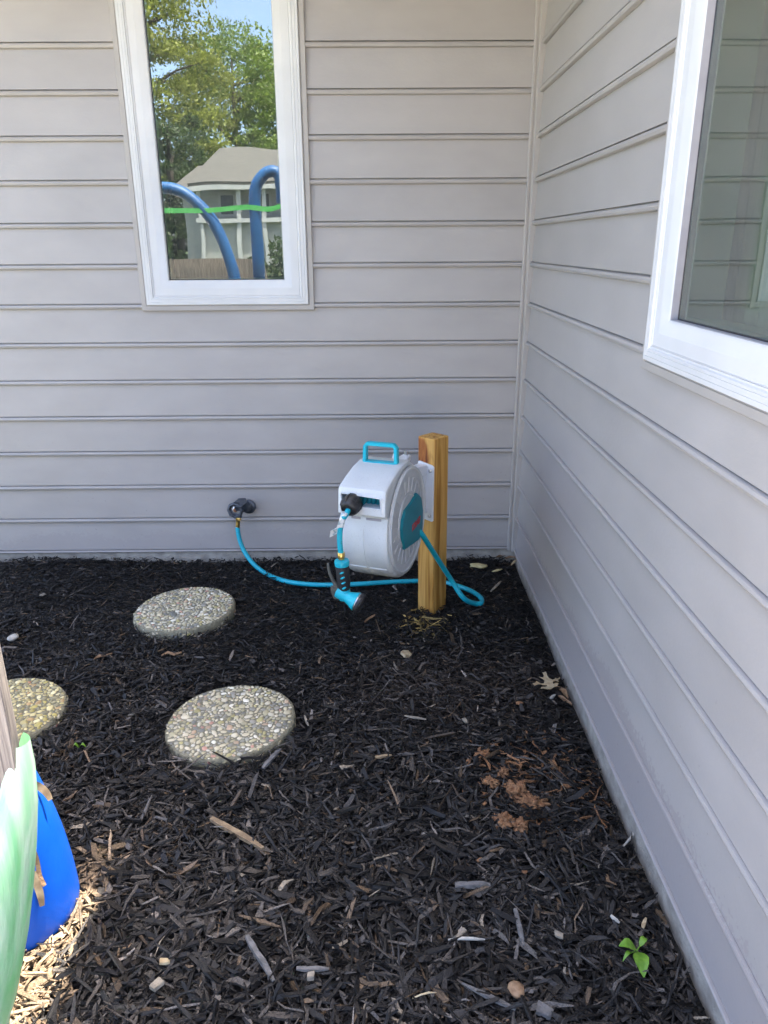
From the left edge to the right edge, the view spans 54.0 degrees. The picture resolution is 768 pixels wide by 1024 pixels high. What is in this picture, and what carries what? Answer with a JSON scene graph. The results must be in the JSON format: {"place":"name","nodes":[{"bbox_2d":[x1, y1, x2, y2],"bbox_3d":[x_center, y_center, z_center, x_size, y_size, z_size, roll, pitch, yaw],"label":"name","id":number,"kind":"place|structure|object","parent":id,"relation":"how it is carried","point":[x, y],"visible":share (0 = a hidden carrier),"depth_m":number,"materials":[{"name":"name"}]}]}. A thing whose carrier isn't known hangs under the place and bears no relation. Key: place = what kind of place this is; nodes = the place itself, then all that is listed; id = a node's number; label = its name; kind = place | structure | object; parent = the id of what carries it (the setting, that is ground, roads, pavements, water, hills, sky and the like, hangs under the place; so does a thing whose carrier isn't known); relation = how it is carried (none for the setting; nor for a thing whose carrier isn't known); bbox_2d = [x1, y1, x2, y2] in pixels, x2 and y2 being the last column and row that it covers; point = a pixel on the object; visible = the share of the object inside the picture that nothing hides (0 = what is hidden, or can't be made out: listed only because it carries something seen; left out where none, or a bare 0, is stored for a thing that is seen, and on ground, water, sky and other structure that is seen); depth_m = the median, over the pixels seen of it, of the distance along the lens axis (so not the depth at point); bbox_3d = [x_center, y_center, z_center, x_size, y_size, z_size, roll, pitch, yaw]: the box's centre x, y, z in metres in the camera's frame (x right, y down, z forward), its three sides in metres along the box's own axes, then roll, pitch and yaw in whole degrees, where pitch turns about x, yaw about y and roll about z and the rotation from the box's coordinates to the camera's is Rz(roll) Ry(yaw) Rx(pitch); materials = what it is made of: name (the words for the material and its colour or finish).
{"place":"outdoors","nodes":[
{"label":"outdoors","id":0,"kind":"place"},
{"label":"ground","id":1,"kind":"structure","parent":0,"visible":0},
{"bbox_2d":[0,554,711,1023],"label":"mulch","id":2,"kind":"object","parent":1,"relation":"on","point":[96,954],"visible":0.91,"depth_m":1.96,"materials":[{"name":"black wood"}]},
{"bbox_2d":[7,634,18,640],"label":"pebble stone","id":3,"kind":"object","parent":2,"relation":"on","point":[12,637],"visible":1,"depth_m":2.90,"materials":[{"name":"white stone"}]},
{"bbox_2d":[0,646,37,1023],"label":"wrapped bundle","id":4,"kind":"object","parent":2,"relation":"on","point":[18,811],"visible":1,"depth_m":1.20,"materials":[{"name":"plastic"}]},
{"bbox_2d":[7,678,68,742],"bbox_3d":[-1.240,0.676,2.442,0.416,0.081,0.415,-2,20,0],"label":"stepping stone","id":5,"kind":"object","parent":2,"relation":"on","point":[38,704],"visible":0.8,"depth_m":2.46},
{"bbox_2d":[25,771,79,951],"bbox_3d":[-0.839,0.695,1.653,0.264,0.497,0.264,-1,20,0],"label":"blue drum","id":6,"kind":"object","parent":2,"relation":"on","point":[56,890],"visible":0.5,"depth_m":1.64,"materials":[{"name":"plastic"}]},
{"bbox_2d":[94,653,112,658],"bbox_3d":[-1.038,0.533,2.790,0.067,0.008,0.023,-10,22,-26],"label":"dry leaf","id":7,"kind":"object","parent":2,"relation":"on","point":[98,656],"visible":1,"depth_m":2.79,"materials":[{"name":"brown plant"}]},
{"bbox_2d":[149,977,163,991],"bbox_3d":[-0.459,0.955,1.524,0.020,0.014,0.026,14,23,36],"label":"wood chip","id":8,"kind":"object","parent":2,"relation":"on","point":[155,985],"visible":1,"depth_m":1.52,"materials":[{"name":"beige wood"}]},
{"bbox_2d":[159,958,169,964],"bbox_3d":[-0.456,0.936,1.570,0.022,0.009,0.017,8,8,-12],"label":"wood chip","id":9,"kind":"object","parent":2,"relation":"on","point":[164,961],"visible":1,"depth_m":1.56,"materials":[{"name":"brown wood"}]},
{"bbox_2d":[161,651,181,656],"bbox_3d":[-0.785,0.525,2.790,0.074,0.011,0.030,-2,20,-4],"label":"dry leaf","id":10,"kind":"object","parent":2,"relation":"on","point":[171,653],"visible":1,"depth_m":2.79,"materials":[{"name":"brown plant"}]},
{"bbox_2d":[133,587,235,640],"bbox_3d":[-0.824,0.428,3.127,0.413,0.080,0.412,-3,20,0],"label":"stepping stone","id":11,"kind":"object","parent":2,"relation":"on","point":[172,614],"visible":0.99,"depth_m":3.07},
{"bbox_2d":[165,685,295,768],"bbox_3d":[-0.490,0.695,2.421,0.415,0.081,0.412,-3,19,0],"label":"stepping stone","id":12,"kind":"object","parent":2,"relation":"on","point":[234,723],"visible":0.96,"depth_m":2.38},
{"bbox_2d":[210,816,264,849],"bbox_3d":[-0.377,0.823,1.935,0.190,0.013,0.019,13,23,32],"label":"wood splinter","id":13,"kind":"object","parent":2,"relation":"on","point":[241,835],"visible":1,"depth_m":1.93,"materials":[{"name":"brown wood"}]},
{"bbox_2d":[245,934,274,981],"bbox_3d":[-0.260,0.933,1.580,0.015,0.009,0.128,-14,24,-34],"label":"wood splinter","id":14,"kind":"object","parent":2,"relation":"on","point":[260,957],"visible":1,"depth_m":1.58,"materials":[{"name":"grey wood"}]},
{"bbox_2d":[261,748,281,768],"bbox_3d":[-0.331,0.722,2.213,0.016,0.009,0.099,8,21,22],"label":"wood splinter","id":15,"kind":"object","parent":2,"relation":"on","point":[270,759],"visible":1,"depth_m":2.21,"materials":[{"name":"grey wood"}]},
{"bbox_2d":[307,971,314,980],"bbox_3d":[-0.150,0.951,1.545,0.015,0.012,0.019,-4,7,0],"label":"wood chip","id":16,"kind":"object","parent":2,"relation":"on","point":[310,975],"visible":1,"depth_m":1.54,"materials":[{"name":"beige wood"}]},
{"bbox_2d":[296,966,328,971],"bbox_3d":[-0.148,0.945,1.559,0.068,0.008,0.011,-1,20,0],"label":"wood splinter","id":17,"kind":"object","parent":2,"relation":"on","point":[310,968],"visible":1,"depth_m":1.56,"materials":[{"name":"grey wood"}]},
{"bbox_2d":[235,518,483,605],"bbox_3d":[-0.116,0.119,3.354,1.169,0.455,0.460,14,24,36],"label":"supply hose","id":18,"kind":"object","parent":2,"relation":"on","point":[451,581],"visible":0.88,"depth_m":3.36,"materials":[{"name":"teal rubber"}]},
{"bbox_2d":[375,754,391,758],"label":"wood splinter","id":19,"kind":"object","parent":2,"relation":"on","point":[381,756],"visible":1,"depth_m":2.22,"materials":[{"name":"beige wood"}]},
{"bbox_2d":[400,650,411,657],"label":"pebble","id":20,"kind":"object","parent":2,"relation":"on","point":[405,653],"visible":1,"depth_m":2.79,"materials":[{"name":"white stone"}]},
{"bbox_2d":[404,715,425,719],"bbox_3d":[0.100,0.658,2.416,0.072,0.004,0.009,6,20,17],"label":"wood splinter","id":21,"kind":"object","parent":2,"relation":"on","point":[413,717],"visible":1,"depth_m":2.41,"materials":[{"name":"grey wood"}]},
{"bbox_2d":[415,992,435,997],"bbox_3d":[0.082,0.971,1.516,0.051,0.009,0.004,-6,20,-16],"label":"straw","id":22,"kind":"object","parent":2,"relation":"on","point":[425,993],"visible":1,"depth_m":1.51,"materials":[{"name":"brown wood"}]},
{"bbox_2d":[418,432,447,614],"bbox_3d":[0.202,0.185,3.145,0.087,1.032,0.087,18,27,41],"label":"wooden post","id":23,"kind":"object","parent":2,"relation":"on","point":[433,449],"visible":0.66,"depth_m":3.07,"materials":[{"name":"brown wood"}]},
{"bbox_2d":[330,441,433,576],"bbox_3d":[0.017,-0.026,2.730,0.183,0.492,0.680,7,21,19],"label":"hose reel","id":24,"kind":"object","parent":23,"relation":"attached to","point":[385,507],"visible":0.99,"depth_m":2.57,"materials":[{"name":"plastic"}]},
{"bbox_2d":[327,557,366,612],"bbox_3d":[-0.118,0.245,2.527,0.130,0.181,0.071,11,23,30],"label":"spray nozzle","id":25,"kind":"object","parent":24,"relation":"hanging from","point":[353,601],"visible":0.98,"depth_m":2.51,"materials":[{"name":"teal plastic"}]},
{"bbox_2d":[452,927,466,937],"bbox_3d":[0.168,0.935,1.671,0.035,0.010,0.017,-17,25,-39],"label":"wood chip","id":26,"kind":"object","parent":2,"relation":"on","point":[462,932],"visible":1,"depth_m":1.67,"materials":[{"name":"beige wood"}]},
{"bbox_2d":[448,937,484,940],"bbox_3d":[0.181,0.934,1.650,0.082,0.008,0.007,-1,20,0],"label":"twig","id":27,"kind":"object","parent":2,"relation":"on","point":[468,938],"visible":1,"depth_m":1.65,"materials":[{"name":"white wood"}]},
{"bbox_2d":[455,881,490,888],"bbox_3d":[0.210,0.884,1.790,0.084,0.010,0.018,-1,20,0],"label":"wood splinter","id":28,"kind":"object","parent":2,"relation":"on","point":[468,884],"visible":1,"depth_m":1.78,"materials":[{"name":"grey wood"}]},
{"bbox_2d":[470,563,487,568],"bbox_3d":[0.446,0.254,3.555,0.084,0.022,0.049,2,20,8],"label":"leaf scrap","id":29,"kind":"object","parent":2,"relation":"on","point":[479,565],"visible":1,"depth_m":3.55,"materials":[{"name":"beige plant"}]},
{"bbox_2d":[473,748,489,760],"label":"clay clod","id":30,"kind":"object","parent":2,"relation":"on","point":[485,752],"visible":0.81,"depth_m":2.25,"materials":[{"name":"brown soil"}]},
{"bbox_2d":[462,982,515,1010],"bbox_3d":[0.211,0.977,1.522,0.116,0.007,0.012,9,22,24],"label":"wood splinter","id":31,"kind":"object","parent":2,"relation":"on","point":[501,1002],"visible":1,"depth_m":1.52,"materials":[{"name":"grey wood"}]},
{"bbox_2d":[482,774,500,788],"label":"clay clod","id":32,"kind":"object","parent":2,"relation":"on","point":[490,780],"visible":0.98,"depth_m":2.14,"materials":[{"name":"brown soil"}]},
{"bbox_2d":[490,581,500,591],"bbox_3d":[0.496,0.328,3.336,0.011,0.017,0.150,9,22,24],"label":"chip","id":33,"kind":"object","parent":2,"relation":"on","point":[495,586],"visible":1,"depth_m":3.32,"materials":[{"name":"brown wood"}]},
{"bbox_2d":[497,766,509,778],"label":"clay clod","id":34,"kind":"object","parent":2,"relation":"on","point":[504,770],"visible":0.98,"depth_m":2.18,"materials":[{"name":"brown soil"}]},
{"bbox_2d":[492,811,515,828],"bbox_3d":[0.319,0.822,1.993,0.062,0.058,0.065,-4,20,-11],"label":"clay clod","id":35,"kind":"object","parent":2,"relation":"on","point":[505,817],"visible":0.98,"depth_m":1.98,"materials":[{"name":"brown soil"}]},
{"bbox_2d":[500,779,529,802],"bbox_3d":[0.371,0.784,2.116,0.075,0.073,0.099,-16,25,-38],"label":"clay clod","id":36,"kind":"object","parent":2,"relation":"on","point":[518,789],"visible":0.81,"depth_m":2.10,"materials":[{"name":"brown soil"}]},
{"bbox_2d":[507,980,524,998],"bbox_3d":[0.271,0.977,1.542,0.034,0.019,0.037,-8,21,-20],"label":"pebble stone","id":37,"kind":"object","parent":2,"relation":"on","point":[515,988],"visible":1,"depth_m":1.54,"materials":[{"name":"brown stone"}]},
{"bbox_2d":[513,908,524,945],"bbox_3d":[0.303,0.926,1.683,0.012,0.007,0.096,-1,20,0],"label":"wood splinter","id":38,"kind":"object","parent":2,"relation":"on","point":[519,926],"visible":1,"depth_m":1.68,"materials":[{"name":"grey wood"}]},
{"bbox_2d":[512,816,528,835],"bbox_3d":[0.357,0.830,1.976,0.052,0.048,0.055,15,25,36],"label":"clay clod","id":39,"kind":"object","parent":2,"relation":"on","point":[520,824],"visible":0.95,"depth_m":1.97,"materials":[{"name":"brown soil"}]},
{"bbox_2d":[510,792,550,809],"bbox_3d":[0.400,0.800,2.074,0.118,0.050,0.060,3,20,9],"label":"clay clod","id":40,"kind":"object","parent":2,"relation":"on","point":[531,800],"visible":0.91,"depth_m":2.06,"materials":[{"name":"brown soil"}]},
{"bbox_2d":[536,1000,553,1019],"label":"chip","id":41,"kind":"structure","parent":2,"relation":"on","point":[543,1009],"depth_m":1.49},
{"bbox_2d":[533,672,559,688],"bbox_3d":[0.569,0.589,2.618,0.068,0.049,0.166,9,22,25],"label":"oak leaf","id":42,"kind":"object","parent":2,"relation":"on","point":[548,681],"visible":1,"depth_m":2.62,"materials":[{"name":"beige plant"}]},
{"bbox_2d":[554,930,562,938],"bbox_3d":[0.387,0.935,1.667,0.021,0.009,0.014,13,21,14],"label":"wood chip","id":43,"kind":"object","parent":2,"relation":"on","point":[558,934],"visible":1,"depth_m":1.66,"materials":[{"name":"beige wood"}]},
{"bbox_2d":[556,686,567,698],"bbox_3d":[0.625,0.624,2.616,0.026,0.012,0.077,-7,21,-19],"label":"dry leaf","id":44,"kind":"object","parent":2,"relation":"on","point":[564,691],"visible":0.82,"depth_m":2.62,"materials":[{"name":"brown plant"}]},
{"bbox_2d":[558,695,571,705],"bbox_3d":[0.619,0.643,2.571,0.018,0.012,0.065,-13,23,-32],"label":"dry leaf","id":45,"kind":"object","parent":2,"relation":"on","point":[563,697],"visible":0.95,"depth_m":2.58,"materials":[{"name":"brown plant"}]},
{"bbox_2d":[610,914,619,922],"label":"wood splinter","id":46,"kind":"object","parent":2,"relation":"on","point":[614,918],"visible":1,"depth_m":1.70,"materials":[{"name":"white wood"}]},
{"bbox_2d":[623,832,633,845],"bbox_3d":[0.639,0.858,1.968,0.012,0.013,0.078,16,26,39],"label":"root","id":47,"kind":"object","parent":2,"relation":"on","point":[627,841],"visible":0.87,"depth_m":1.97,"materials":[{"name":"grey wood"}]},
{"bbox_2d":[619,936,648,976],"bbox_3d":[0.536,0.955,1.624,0.061,0.064,0.102,6,20,16],"label":"seedling","id":48,"kind":"object","parent":2,"relation":"on","point":[641,961],"visible":1,"depth_m":1.60,"materials":[{"name":"green plant"}]},
{"bbox_2d":[641,917,646,928],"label":"wood splinter","id":49,"kind":"object","parent":2,"relation":"on","point":[643,923],"visible":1,"depth_m":1.71,"materials":[{"name":"brown wood"}]},
{"bbox_2d":[0,0,767,1023],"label":"house","id":50,"kind":"structure","parent":1,"relation":"on","point":[280,262],"depth_m":3.04,"materials":[{"name":"grey plastic"}]},
{"bbox_2d":[108,0,314,310],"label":"window","id":51,"kind":"structure","parent":50,"relation":"in","point":[213,102],"depth_m":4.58,"materials":[{"name":"white plastic"}]},
{"bbox_2d":[227,498,255,517],"bbox_3d":[-0.664,-0.021,3.538,0.079,0.093,0.142,16,25,39],"label":"outdoor tap","id":52,"kind":"object","parent":50,"relation":"attached to","point":[238,507],"visible":1,"depth_m":3.51,"materials":[{"name":"metal"}]},
{"bbox_2d":[641,0,767,426],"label":"window","id":53,"kind":"structure","parent":50,"relation":"in","point":[706,333],"depth_m":1.60,"materials":[{"name":"white plastic"}]}
]}

